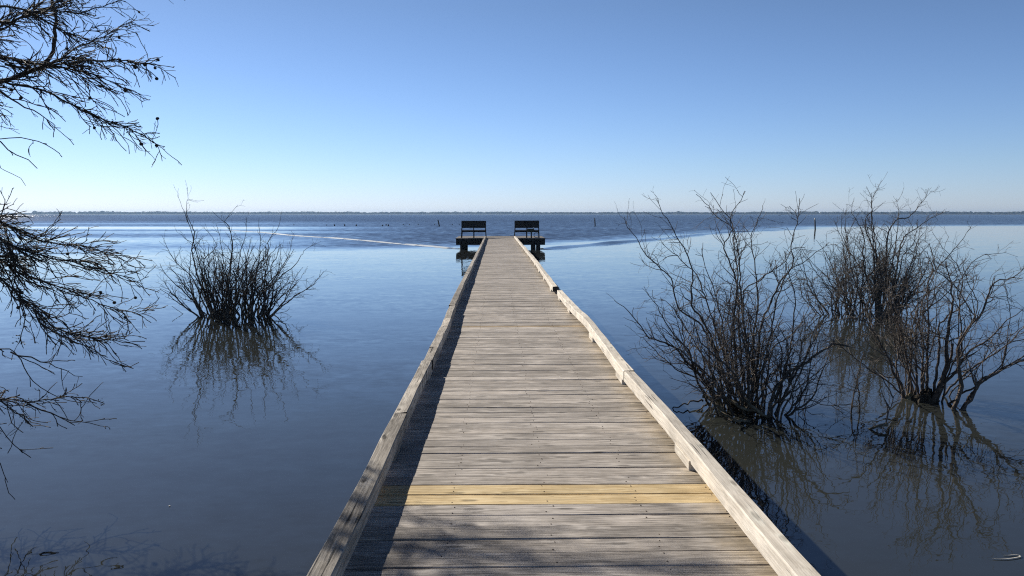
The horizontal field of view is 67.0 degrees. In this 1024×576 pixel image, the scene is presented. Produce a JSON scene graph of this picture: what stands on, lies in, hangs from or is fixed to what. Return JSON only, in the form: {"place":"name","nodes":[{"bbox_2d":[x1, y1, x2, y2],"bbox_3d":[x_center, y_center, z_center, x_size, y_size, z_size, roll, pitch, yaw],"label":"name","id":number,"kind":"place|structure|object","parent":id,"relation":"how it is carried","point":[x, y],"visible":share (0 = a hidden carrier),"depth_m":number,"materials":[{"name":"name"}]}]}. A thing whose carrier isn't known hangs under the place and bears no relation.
{"place":"outdoors","nodes":[
{"label":"outdoors","id":0,"kind":"place"},
{"bbox_2d":[0,215,1023,575],"bbox_3d":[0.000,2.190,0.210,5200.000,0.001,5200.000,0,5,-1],"label":"water","id":1,"kind":"structure","parent":0,"point":[240,445],"depth_m":9.57,"materials":[{"name":"blue liquid"}]},
{"bbox_2d":[0,0,181,499],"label":"cypress tree","id":2,"kind":"object","parent":1,"relation":"in","point":[42,67],"visible":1,"depth_m":6.29,"materials":[{"name":"brown plant"}]},
{"bbox_2d":[149,181,331,318],"bbox_3d":[-5.634,-0.699,16.412,3.912,3.174,2.654,0,5,-1],"label":"shrub","id":3,"kind":"object","parent":1,"relation":"in","point":[227,291],"visible":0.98,"depth_m":16.44,"materials":[{"name":"brown plant"}]},
{"bbox_2d":[231,230,459,248],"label":"water wake foam","id":4,"kind":"object","parent":1,"relation":"on","point":[363,240],"visible":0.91,"depth_m":61.61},
{"bbox_2d":[307,236,820,575],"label":"boardwalk","id":5,"kind":"structure","parent":1,"relation":"in","point":[535,426],"depth_m":4.49,"materials":[{"name":"grey wood"}]},
{"bbox_2d":[461,221,486,237],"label":"bench","id":6,"kind":"object","parent":5,"relation":"on","point":[473,224],"visible":0.98,"depth_m":48.32,"materials":[{"name":"black wood"}]},
{"bbox_2d":[514,221,539,237],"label":"bench","id":7,"kind":"object","parent":5,"relation":"on","point":[523,224],"visible":0.96,"depth_m":48.38,"materials":[{"name":"black wood"}]},
{"bbox_2d":[540,228,816,249],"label":"water wake","id":8,"kind":"object","parent":1,"relation":"on","point":[598,243],"visible":0.86,"depth_m":61.52,"materials":[{"name":"white liquid"}]},
{"bbox_2d":[608,179,868,422],"bbox_3d":[2.490,0.191,8.643,2.472,2.891,2.337,-3,6,-29],"label":"shrub","id":9,"kind":"object","parent":1,"relation":"in","point":[744,405],"visible":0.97,"depth_m":8.54,"materials":[{"name":"brown plant"}]},
{"bbox_2d":[837,352,880,412],"bbox_3d":[3.862,1.163,8.550,0.526,0.962,0.256,0,5,-1],"label":"sapling","id":10,"kind":"object","parent":1,"relation":"in","point":[857,387],"visible":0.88,"depth_m":8.57,"materials":[{"name":"brown plant"}]},
{"bbox_2d":[864,360,898,429],"bbox_3d":[3.782,1.102,7.900,0.342,0.757,0.162,0,5,-1],"label":"broken branch","id":11,"kind":"object","parent":1,"relation":"on","point":[881,425],"visible":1,"depth_m":7.90,"materials":[{"name":"brown plant"}]},
{"bbox_2d":[786,175,979,317],"bbox_3d":[7.800,-0.817,16.695,4.364,3.360,2.810,0,5,-1],"label":"shrub","id":12,"kind":"object","parent":1,"relation":"in","point":[878,271],"visible":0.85,"depth_m":16.54,"materials":[{"name":"brown plant"}]},
{"bbox_2d":[818,224,1023,409],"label":"shrub","id":13,"kind":"object","parent":1,"relation":"in","point":[927,395],"visible":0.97,"depth_m":9.04,"materials":[{"name":"brown plant"}]},
{"bbox_2d":[0,0,1023,212],"label":"sky","id":14,"kind":"structure","parent":0,"point":[367,106],"materials":[{"name":"blue"}]},
{"bbox_2d":[2,214,1023,214],"bbox_3d":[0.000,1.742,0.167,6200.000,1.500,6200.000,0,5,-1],"label":"shore","id":15,"kind":"structure","parent":0,"point":[511,214],"depth_m":2449.28,"materials":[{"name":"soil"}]},
{"bbox_2d":[0,211,1023,213],"bbox_3d":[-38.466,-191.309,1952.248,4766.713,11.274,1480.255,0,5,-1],"label":"distant woods","id":16,"kind":"object","parent":15,"relation":"on","point":[455,212],"visible":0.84,"depth_m":2459.76,"materials":[{"name":"plant"}]}
]}

